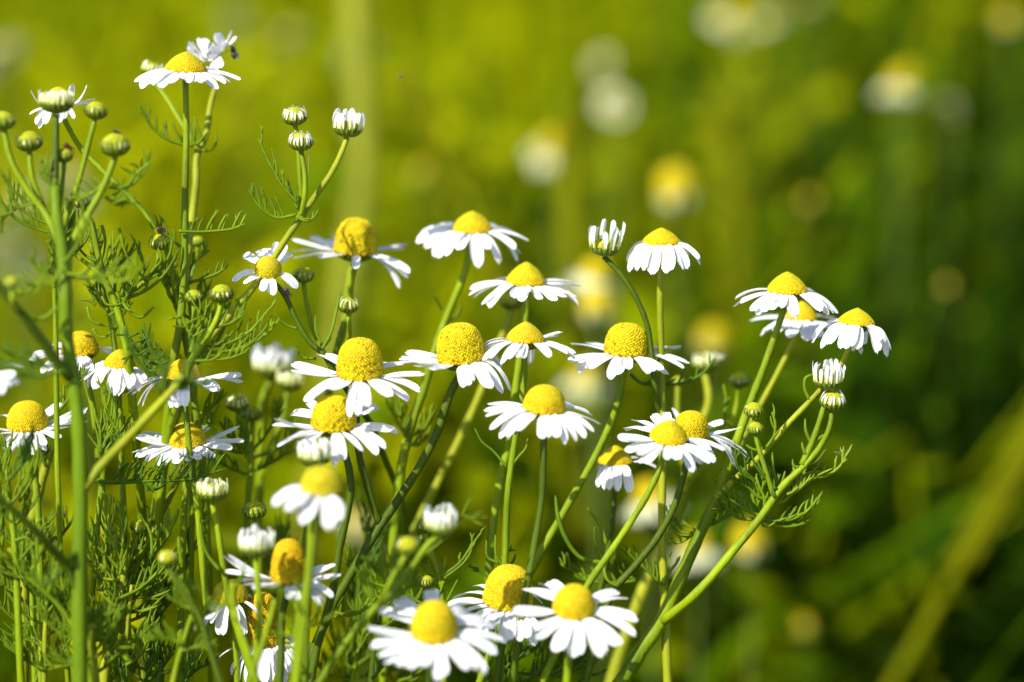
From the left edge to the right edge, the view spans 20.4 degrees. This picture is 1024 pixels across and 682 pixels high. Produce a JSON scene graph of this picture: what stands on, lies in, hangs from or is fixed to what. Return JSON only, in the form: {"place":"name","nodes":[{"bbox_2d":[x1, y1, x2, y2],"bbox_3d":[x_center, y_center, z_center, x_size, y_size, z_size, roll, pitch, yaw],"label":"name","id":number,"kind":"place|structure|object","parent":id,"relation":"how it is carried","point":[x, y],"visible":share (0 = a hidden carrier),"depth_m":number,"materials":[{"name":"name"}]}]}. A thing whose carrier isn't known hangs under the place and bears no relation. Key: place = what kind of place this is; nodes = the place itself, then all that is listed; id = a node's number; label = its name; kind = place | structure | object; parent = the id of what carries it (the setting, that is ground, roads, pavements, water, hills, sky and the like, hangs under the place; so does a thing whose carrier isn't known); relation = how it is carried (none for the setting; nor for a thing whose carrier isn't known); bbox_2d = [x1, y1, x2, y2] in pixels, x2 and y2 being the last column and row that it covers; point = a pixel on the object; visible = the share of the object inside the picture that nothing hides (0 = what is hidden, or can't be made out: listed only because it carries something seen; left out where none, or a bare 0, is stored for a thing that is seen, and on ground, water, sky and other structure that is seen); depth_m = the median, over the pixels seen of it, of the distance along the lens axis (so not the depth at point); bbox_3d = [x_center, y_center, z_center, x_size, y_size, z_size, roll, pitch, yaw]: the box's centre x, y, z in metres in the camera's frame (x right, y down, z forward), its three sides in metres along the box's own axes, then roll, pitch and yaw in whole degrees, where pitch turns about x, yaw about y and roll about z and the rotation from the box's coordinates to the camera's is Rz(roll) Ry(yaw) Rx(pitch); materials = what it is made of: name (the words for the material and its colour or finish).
{"place":"outdoors","nodes":[
{"label":"outdoors","id":0,"kind":"place"},
{"bbox_2d":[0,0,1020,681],"bbox_3d":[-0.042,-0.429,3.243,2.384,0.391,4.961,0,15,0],"label":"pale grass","id":1,"kind":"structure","parent":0,"point":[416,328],"depth_m":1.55,"materials":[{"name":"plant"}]},
{"bbox_2d":[0,0,1023,681],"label":"meadow grass","id":2,"kind":"structure","parent":0,"point":[776,128],"depth_m":1.46,"materials":[{"name":"plant"}]},
{"bbox_2d":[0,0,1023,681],"bbox_3d":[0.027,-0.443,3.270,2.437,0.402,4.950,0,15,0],"label":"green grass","id":3,"kind":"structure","parent":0,"point":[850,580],"depth_m":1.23,"materials":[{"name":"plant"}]},
{"label":"ground","id":4,"kind":"structure","parent":0,"visible":0},
{"bbox_2d":[0,36,25,339],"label":"meadow chamomile","id":5,"kind":"object","parent":4,"relation":"on","point":[8,55],"visible":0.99,"depth_m":1.14,"materials":[{"name":"green plant"}]},
{"bbox_2d":[0,234,48,681],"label":"meadow chamomile","id":6,"kind":"object","parent":4,"relation":"on","point":[14,252],"visible":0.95,"depth_m":0.99,"materials":[{"name":"green plant"}]},
{"bbox_2d":[0,421,52,681],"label":"chamomile shoot","id":7,"kind":"object","parent":4,"relation":"on","point":[25,465],"visible":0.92,"depth_m":0.56,"materials":[{"name":"green plant"}]},
{"bbox_2d":[10,185,55,620],"bbox_3d":[-0.176,0.140,1.086,0.012,0.407,0.018,0,15,0],"label":"meadow chamomile","id":8,"kind":"object","parent":4,"relation":"on","point":[16,214],"visible":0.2,"depth_m":1.04,"materials":[{"name":"green plant"}]},
{"bbox_2d":[0,553,70,681],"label":"chamomile shoot","id":9,"kind":"object","parent":4,"relation":"on","point":[43,646],"visible":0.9,"depth_m":0.56,"materials":[{"name":"green plant"}]},
{"bbox_2d":[0,515,70,681],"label":"chamomile shoot","id":10,"kind":"object","parent":4,"relation":"on","point":[34,670],"visible":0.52,"depth_m":0.58,"materials":[{"name":"green plant"}]},
{"bbox_2d":[4,434,72,681],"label":"chamomile shoot","id":11,"kind":"object","parent":4,"relation":"on","point":[46,458],"visible":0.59,"depth_m":0.59,"materials":[{"name":"green plant"}]},
{"bbox_2d":[0,400,88,681],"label":"chamomile flower","id":12,"kind":"object","parent":4,"relation":"on","point":[21,415],"visible":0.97,"depth_m":0.58,"materials":[{"name":"white plant"}]},
{"bbox_2d":[0,180,90,681],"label":"chamomile shoot","id":13,"kind":"object","parent":4,"relation":"on","point":[52,251],"visible":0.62,"depth_m":0.57,"materials":[{"name":"green plant"}]},
{"bbox_2d":[0,538,120,681],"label":"chamomile shoot","id":14,"kind":"object","parent":4,"relation":"on","point":[58,601],"visible":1,"depth_m":0.55,"materials":[{"name":"green plant"}]},
{"bbox_2d":[39,167,101,658],"bbox_3d":[-0.155,0.142,1.047,0.023,0.424,0.014,11,18,35],"label":"meadow chamomile","id":15,"kind":"object","parent":4,"relation":"on","point":[70,176],"visible":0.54,"depth_m":1.00,"materials":[{"name":"green plant"}]},
{"bbox_2d":[29,331,119,681],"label":"chamomile flower","id":16,"kind":"object","parent":4,"relation":"on","point":[87,348],"visible":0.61,"depth_m":0.58,"materials":[{"name":"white plant"}]},
{"bbox_2d":[36,580,140,681],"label":"chamomile shoot","id":17,"kind":"object","parent":4,"relation":"on","point":[115,648],"visible":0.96,"depth_m":0.56,"materials":[{"name":"green plant"}]},
{"bbox_2d":[54,526,150,680],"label":"chamomile shoot","id":18,"kind":"object","parent":4,"relation":"on","point":[114,572],"visible":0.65,"depth_m":0.58,"materials":[{"name":"green plant"}]},
{"bbox_2d":[0,89,227,681],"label":"chamomile plant","id":19,"kind":"object","parent":4,"relation":"on","point":[114,146],"visible":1,"depth_m":0.54,"materials":[{"name":"green plant"}]},
{"bbox_2d":[83,349,147,660],"bbox_3d":[-0.085,0.229,0.634,0.022,0.469,0.014,-14,20,-41],"label":"chamomile flower","id":20,"kind":"object","parent":4,"relation":"on","point":[119,378],"visible":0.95,"depth_m":0.58,"materials":[{"name":"white plant"}]},
{"bbox_2d":[30,84,212,681],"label":"chamomile flower","id":21,"kind":"object","parent":4,"relation":"on","point":[42,116],"visible":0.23,"depth_m":0.58,"materials":[{"name":"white plant"}]},
{"bbox_2d":[82,218,160,681],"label":"chamomile shoot","id":22,"kind":"object","parent":4,"relation":"on","point":[113,327],"visible":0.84,"depth_m":0.58,"materials":[{"name":"green plant"}]},
{"bbox_2d":[67,197,180,640],"bbox_3d":[-0.079,0.209,0.650,0.024,0.500,0.052,0,15,0],"label":"chamomile plant","id":23,"kind":"object","parent":4,"relation":"on","point":[159,242],"visible":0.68,"depth_m":0.57,"materials":[{"name":"green plant"}]},
{"bbox_2d":[88,486,178,681],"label":"chamomile plant","id":24,"kind":"object","parent":4,"relation":"on","point":[127,555],"visible":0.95,"depth_m":0.57,"materials":[{"name":"green plant"}]},
{"bbox_2d":[88,555,178,681],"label":"chamomile shoot","id":25,"kind":"object","parent":4,"relation":"on","point":[142,647],"visible":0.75,"depth_m":0.57,"materials":[{"name":"green plant"}]},
{"bbox_2d":[100,470,182,681],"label":"chamomile shoot","id":26,"kind":"object","parent":4,"relation":"on","point":[171,493],"visible":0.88,"depth_m":0.59,"materials":[{"name":"green plant"}]},
{"bbox_2d":[96,527,197,681],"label":"chamomile shoot","id":27,"kind":"object","parent":4,"relation":"on","point":[164,605],"visible":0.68,"depth_m":0.59,"materials":[{"name":"green plant"}]},
{"bbox_2d":[114,615,219,681],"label":"chamomile shoot","id":28,"kind":"object","parent":4,"relation":"on","point":[158,651],"visible":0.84,"depth_m":0.57,"materials":[{"name":"green plant"}]},
{"bbox_2d":[138,261,226,681],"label":"chamomile shoot","id":29,"kind":"object","parent":4,"relation":"on","point":[219,397],"visible":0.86,"depth_m":0.58,"materials":[{"name":"green plant"}]},
{"bbox_2d":[139,571,226,681],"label":"chamomile shoot","id":30,"kind":"object","parent":4,"relation":"on","point":[191,619],"visible":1,"depth_m":0.55,"materials":[{"name":"green plant"}]},
{"bbox_2d":[127,359,242,681],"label":"chamomile flower","id":31,"kind":"object","parent":4,"relation":"on","point":[178,398],"visible":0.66,"depth_m":0.57,"materials":[{"name":"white plant"}]},
{"bbox_2d":[132,422,243,681],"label":"chamomile flower","id":32,"kind":"object","parent":4,"relation":"on","point":[174,448],"visible":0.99,"depth_m":0.58,"materials":[{"name":"white plant"}]},
{"bbox_2d":[134,31,245,681],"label":"chamomile plant","id":33,"kind":"object","parent":4,"relation":"on","point":[188,67],"visible":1,"depth_m":0.58,"materials":[{"name":"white plant"}]},
{"bbox_2d":[156,550,223,681],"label":"chamomile bud stalk","id":34,"kind":"object","parent":4,"relation":"on","point":[167,559],"visible":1,"depth_m":0.54,"materials":[{"name":"green plant"}]},
{"bbox_2d":[145,284,279,637],"bbox_3d":[-0.076,0.218,0.646,0.020,0.485,0.068,-13,20,-40],"label":"chamomile plant","id":35,"kind":"object","parent":4,"relation":"on","point":[221,295],"visible":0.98,"depth_m":0.56,"materials":[{"name":"green plant"}]},
{"bbox_2d":[177,477,249,673],"bbox_3d":[-0.044,0.246,0.613,0.043,0.448,0.016,3,15,13],"label":"chamomile bud stalk","id":36,"kind":"object","parent":4,"relation":"on","point":[211,491],"visible":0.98,"depth_m":0.56,"materials":[{"name":"green plant"}]},
{"bbox_2d":[198,561,259,681],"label":"chamomile shoot","id":37,"kind":"object","parent":4,"relation":"on","point":[234,586],"visible":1,"depth_m":0.53,"materials":[{"name":"green plant"}]},
{"bbox_2d":[204,579,264,681],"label":"chamomile flower","id":38,"kind":"object","parent":4,"relation":"on","point":[221,615],"visible":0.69,"depth_m":0.57,"materials":[{"name":"white plant"}]},
{"bbox_2d":[219,8,250,353],"bbox_3d":[-0.130,0.049,1.388,0.015,0.426,0.010,0,15,0],"label":"meadow chamomile","id":39,"kind":"object","parent":4,"relation":"on","point":[234,17],"visible":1,"depth_m":1.34,"materials":[{"name":"green plant"}]},
{"bbox_2d":[140,105,364,681],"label":"chamomile plant","id":40,"kind":"object","parent":4,"relation":"on","point":[300,142],"visible":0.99,"depth_m":0.58,"materials":[{"name":"green plant"}]},
{"bbox_2d":[207,393,300,681],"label":"chamomile plant","id":41,"kind":"object","parent":4,"relation":"on","point":[251,414],"visible":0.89,"depth_m":0.60,"materials":[{"name":"green plant"}]},
{"bbox_2d":[242,501,266,681],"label":"chamomile bud stalk","id":42,"kind":"object","parent":4,"relation":"on","point":[253,511],"visible":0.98,"depth_m":0.58,"materials":[{"name":"green plant"}]},
{"bbox_2d":[238,524,274,681],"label":"chamomile bud stalk","id":43,"kind":"object","parent":4,"relation":"on","point":[253,545],"visible":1,"depth_m":0.54,"materials":[{"name":"white plant"}]},
{"bbox_2d":[246,599,277,681],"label":"chamomile shoot","id":44,"kind":"object","parent":4,"relation":"on","point":[260,650],"visible":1,"depth_m":0.54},
{"bbox_2d":[219,592,310,681],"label":"chamomile flower","id":45,"kind":"object","parent":4,"relation":"on","point":[267,667],"visible":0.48,"depth_m":0.57,"materials":[{"name":"white plant"}]},
{"bbox_2d":[252,343,303,594],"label":"chamomile plant","id":46,"kind":"object","parent":4,"relation":"on","point":[275,362],"visible":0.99,"depth_m":0.63,"materials":[{"name":"green plant"}]},
{"bbox_2d":[262,511,298,598],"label":"chamomile shoot","id":47,"kind":"object","parent":4,"relation":"on","point":[282,531],"visible":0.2,"depth_m":0.61,"materials":[{"name":"green plant"}]},
{"bbox_2d":[224,538,340,681],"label":"chamomile flower","id":48,"kind":"object","parent":4,"relation":"on","point":[288,561],"visible":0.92,"depth_m":0.55,"materials":[{"name":"white plant"}]},
{"bbox_2d":[279,26,301,315],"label":"meadow chamomile","id":49,"kind":"object","parent":4,"relation":"on","point":[288,36],"visible":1,"depth_m":1.34,"materials":[{"name":"green plant"}]},
{"bbox_2d":[259,558,337,681],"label":"chamomile shoot","id":50,"kind":"object","parent":4,"relation":"on","point":[295,631],"visible":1,"depth_m":0.53,"materials":[{"name":"green plant"}]},
{"bbox_2d":[272,465,344,681],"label":"chamomile flower","id":51,"kind":"object","parent":4,"relation":"on","point":[314,496],"visible":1,"depth_m":0.52,"materials":[{"name":"white plant"}]},
{"bbox_2d":[297,437,331,681],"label":"chamomile bud stalk","id":52,"kind":"object","parent":4,"relation":"on","point":[312,454],"visible":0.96,"depth_m":0.55,"materials":[{"name":"white plant"}]},
{"bbox_2d":[232,242,425,681],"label":"chamomile flower","id":53,"kind":"object","parent":4,"relation":"on","point":[267,268],"visible":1,"depth_m":0.58,"materials":[{"name":"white plant"}]},
{"bbox_2d":[287,0,374,609],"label":"grass stalk","id":54,"kind":"object","parent":4,"relation":"on","point":[358,80],"depth_m":1.05,"materials":[{"name":"plant"}]},
{"bbox_2d":[272,394,397,681],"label":"chamomile flower","id":55,"kind":"object","parent":4,"relation":"on","point":[327,415],"visible":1,"depth_m":0.56,"materials":[{"name":"white plant"}]},
{"bbox_2d":[287,217,409,681],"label":"chamomile flower","id":56,"kind":"object","parent":4,"relation":"on","point":[354,243],"visible":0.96,"depth_m":0.60,"materials":[{"name":"white plant"}]},
{"bbox_2d":[309,599,401,681],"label":"chamomile shoot","id":57,"kind":"object","parent":4,"relation":"on","point":[363,634],"visible":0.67,"depth_m":0.60,"materials":[{"name":"green plant"}]},
{"bbox_2d":[340,513,372,681],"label":"meadow chamomile","id":58,"kind":"object","parent":4,"relation":"on","point":[354,535],"visible":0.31,"depth_m":0.90,"materials":[{"name":"yellow plant"}]},
{"bbox_2d":[344,487,390,681],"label":"chamomile shoot","id":59,"kind":"object","parent":4,"relation":"on","point":[366,527],"visible":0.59,"depth_m":0.60,"materials":[{"name":"green plant"}]},
{"bbox_2d":[342,542,423,681],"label":"chamomile shoot","id":60,"kind":"object","parent":4,"relation":"on","point":[377,662],"visible":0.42,"depth_m":0.59,"materials":[{"name":"green plant"}]},
{"bbox_2d":[362,641,426,681],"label":"chamomile shoot","id":61,"kind":"object","parent":4,"relation":"on","point":[403,673],"visible":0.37,"depth_m":0.60,"materials":[{"name":"green plant"}]},
{"bbox_2d":[291,322,510,664],"bbox_3d":[-0.041,0.228,0.626,0.082,0.476,0.028,-3,15,-13],"label":"chamomile plant","id":62,"kind":"object","parent":4,"relation":"on","point":[361,366],"visible":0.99,"depth_m":0.57,"materials":[{"name":"white plant"}]},
{"bbox_2d":[315,497,488,681],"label":"chamomile plant","id":63,"kind":"object","parent":4,"relation":"on","point":[438,524],"visible":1,"depth_m":0.54,"materials":[{"name":"green plant"}]},
{"bbox_2d":[367,589,503,681],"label":"chamomile flower","id":64,"kind":"object","parent":4,"relation":"on","point":[434,621],"visible":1,"depth_m":0.53,"materials":[{"name":"white plant"}]},
{"bbox_2d":[402,520,485,681],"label":"chamomile plant","id":65,"kind":"object","parent":4,"relation":"on","point":[425,582],"visible":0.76,"depth_m":0.58,"materials":[{"name":"green plant"}]},
{"bbox_2d":[374,294,520,681],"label":"chamomile bud stalk","id":66,"kind":"object","parent":4,"relation":"on","point":[509,303],"visible":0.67,"depth_m":0.62,"materials":[{"name":"green plant"}]},
{"bbox_2d":[378,211,528,681],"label":"chamomile flower","id":67,"kind":"object","parent":4,"relation":"on","point":[473,229],"visible":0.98,"depth_m":0.60,"materials":[{"name":"white plant"}]},
{"bbox_2d":[394,62,621,635],"bbox_3d":[0.036,0.127,1.041,0.155,0.458,0.035,0,15,0],"label":"grass stalk","id":68,"kind":"object","parent":4,"relation":"on","point":[425,126],"depth_m":0.99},
{"bbox_2d":[0,0,1023,681],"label":"dark herb","id":69,"kind":"object","parent":4,"relation":"on","point":[870,416],"visible":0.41,"depth_m":1.21,"materials":[{"name":"green plant"}]},
{"bbox_2d":[478,608,551,681],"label":"chamomile shoot","id":70,"kind":"object","parent":4,"relation":"on","point":[528,651],"visible":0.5,"depth_m":0.58,"materials":[{"name":"green plant"}]},
{"bbox_2d":[469,262,580,681],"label":"chamomile flower","id":71,"kind":"object","parent":4,"relation":"on","point":[523,280],"visible":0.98,"depth_m":0.59,"materials":[{"name":"white plant"}]},
{"bbox_2d":[474,321,575,681],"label":"chamomile flower","id":72,"kind":"object","parent":4,"relation":"on","point":[524,340],"visible":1,"depth_m":0.57,"materials":[{"name":"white plant"}]},
{"bbox_2d":[448,564,607,681],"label":"chamomile flower","id":73,"kind":"object","parent":4,"relation":"on","point":[501,593],"visible":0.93,"depth_m":0.56,"materials":[{"name":"white plant"}]},
{"bbox_2d":[484,384,599,681],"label":"chamomile flower","id":74,"kind":"object","parent":4,"relation":"on","point":[546,405],"visible":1,"depth_m":0.56,"materials":[{"name":"white plant"}]},
{"bbox_2d":[526,130,558,338],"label":"meadow chamomile","id":75,"kind":"object","parent":4,"relation":"on","point":[546,146],"visible":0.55,"depth_m":1.13,"materials":[{"name":"yellow plant"}]},
{"bbox_2d":[553,95,591,673],"bbox_3d":[0.025,0.123,1.095,0.020,0.436,0.040,0,15,0],"label":"grass stalk","id":76,"kind":"object","parent":4,"relation":"on","point":[574,252],"depth_m":1.05,"materials":[{"name":"plant"}]},
{"bbox_2d":[513,579,637,681],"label":"chamomile flower","id":77,"kind":"object","parent":4,"relation":"on","point":[573,605],"visible":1,"depth_m":0.54,"materials":[{"name":"white plant"}]},
{"bbox_2d":[476,322,689,681],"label":"chamomile flower","id":78,"kind":"object","parent":4,"relation":"on","point":[625,346],"visible":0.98,"depth_m":0.58,"materials":[{"name":"white plant"}]},
{"bbox_2d":[560,365,608,681],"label":"meadow chamomile","id":79,"kind":"object","parent":4,"relation":"on","point":[581,383],"visible":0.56,"depth_m":0.99,"materials":[{"name":"yellow plant"}]},
{"bbox_2d":[566,258,616,681],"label":"meadow chamomile","id":80,"kind":"object","parent":4,"relation":"on","point":[595,272],"visible":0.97,"depth_m":0.87,"materials":[{"name":"yellow plant"}]},
{"bbox_2d":[580,287,614,681],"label":"meadow chamomile","id":81,"kind":"object","parent":4,"relation":"on","point":[597,303],"visible":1,"depth_m":0.86,"materials":[{"name":"yellow plant"}]},
{"bbox_2d":[554,445,655,681],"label":"chamomile flower","id":82,"kind":"object","parent":4,"relation":"on","point":[615,462],"visible":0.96,"depth_m":0.59,"materials":[{"name":"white plant"}]},
{"bbox_2d":[596,88,630,423],"bbox_3d":[0.043,0.090,1.267,0.015,0.409,0.010,0,15,0],"label":"meadow chamomile","id":83,"kind":"object","parent":4,"relation":"on","point":[615,103],"visible":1,"depth_m":1.22,"materials":[{"name":"yellow plant"}]},
{"bbox_2d":[539,412,723,681],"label":"chamomile flower","id":84,"kind":"object","parent":4,"relation":"on","point":[668,434],"visible":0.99,"depth_m":0.56,"materials":[{"name":"white plant"}]},
{"bbox_2d":[625,479,673,681],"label":"meadow chamomile","id":85,"kind":"object","parent":4,"relation":"on","point":[651,505],"visible":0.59,"depth_m":0.81,"materials":[{"name":"yellow plant"}]},
{"bbox_2d":[588,219,714,681],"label":"chamomile flower","id":86,"kind":"object","parent":4,"relation":"on","point":[659,250],"visible":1,"depth_m":0.58,"materials":[{"name":"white plant"}]},
{"bbox_2d":[582,408,747,681],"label":"chamomile flower","id":87,"kind":"object","parent":4,"relation":"on","point":[693,424],"visible":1,"depth_m":0.58,"materials":[{"name":"white plant"}]},
{"bbox_2d":[657,166,696,681],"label":"meadow chamomile","id":88,"kind":"object","parent":4,"relation":"on","point":[675,186],"visible":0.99,"depth_m":1.00,"materials":[{"name":"yellow plant"}]},
{"bbox_2d":[605,351,750,681],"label":"chamomile plant","id":89,"kind":"object","parent":4,"relation":"on","point":[739,381],"visible":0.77,"depth_m":0.62,"materials":[{"name":"green plant"}]},
{"bbox_2d":[671,534,720,681],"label":"meadow chamomile","id":90,"kind":"object","parent":4,"relation":"on","point":[706,555],"visible":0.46,"depth_m":0.87,"materials":[{"name":"yellow plant"}]},
{"bbox_2d":[697,323,726,660],"bbox_3d":[0.070,0.172,1.041,0.010,0.369,0.010,0,15,0],"label":"meadow chamomile","id":91,"kind":"object","parent":4,"relation":"on","point":[712,338],"visible":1,"depth_m":0.99,"materials":[{"name":"yellow plant"}]},
{"bbox_2d":[706,2,747,119],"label":"meadow chamomile","id":92,"kind":"object","parent":4,"relation":"on","point":[733,15],"visible":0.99,"depth_m":1.33,"materials":[{"name":"yellow plant"}]},
{"bbox_2d":[700,83,753,407],"bbox_3d":[0.104,0.083,1.312,0.040,0.402,0.040,0,15,0],"label":"grass stalk","id":93,"kind":"object","parent":4,"relation":"on","point":[728,164],"depth_m":1.27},
{"bbox_2d":[733,523,765,681],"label":"meadow chamomile","id":94,"kind":"object","parent":4,"relation":"on","point":[753,544],"visible":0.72,"depth_m":0.88,"materials":[{"name":"yellow plant"}]},
{"bbox_2d":[612,272,890,681],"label":"chamomile plant","id":95,"kind":"object","parent":4,"relation":"on","point":[787,290],"visible":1,"depth_m":0.58,"materials":[{"name":"green plant"}]},
{"bbox_2d":[754,7,779,313],"bbox_3d":[0.129,0.030,1.487,0.013,0.412,0.013,0,15,0],"label":"meadow chamomile","id":96,"kind":"object","parent":4,"relation":"on","point":[766,14],"visible":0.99,"depth_m":1.44,"materials":[{"name":"green plant"}]},
{"bbox_2d":[795,0,824,359],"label":"meadow chamomile","id":97,"kind":"object","parent":4,"relation":"on","point":[809,6],"visible":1,"depth_m":1.40,"materials":[{"name":"green plant"}]},
{"bbox_2d":[875,72,916,345],"bbox_3d":[0.153,0.101,1.188,0.017,0.430,0.017,0,15,0],"label":"meadow chamomile","id":98,"kind":"object","parent":4,"relation":"on","point":[897,86],"visible":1,"depth_m":1.14,"materials":[{"name":"yellow plant"}]},
{"bbox_2d":[897,64,916,451],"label":"meadow chamomile","id":99,"kind":"object","parent":4,"relation":"on","point":[909,71],"visible":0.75,"depth_m":1.17,"materials":[{"name":"green plant"}]},
{"bbox_2d":[938,96,959,490],"bbox_3d":[0.180,0.099,1.227,0.009,0.414,0.011,0,15,0],"label":"meadow chamomile","id":100,"kind":"object","parent":4,"relation":"on","point":[951,106],"visible":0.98,"depth_m":1.18,"materials":[{"name":"green plant"}]},
{"bbox_2d":[887,423,1023,681],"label":"grass stalk","id":101,"kind":"object","parent":4,"relation":"on","point":[973,532],"depth_m":0.90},
{"bbox_2d":[997,7,1017,350],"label":"meadow chamomile","id":102,"kind":"object","parent":4,"relation":"on","point":[1007,17],"visible":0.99,"depth_m":1.28,"materials":[{"name":"green plant"}]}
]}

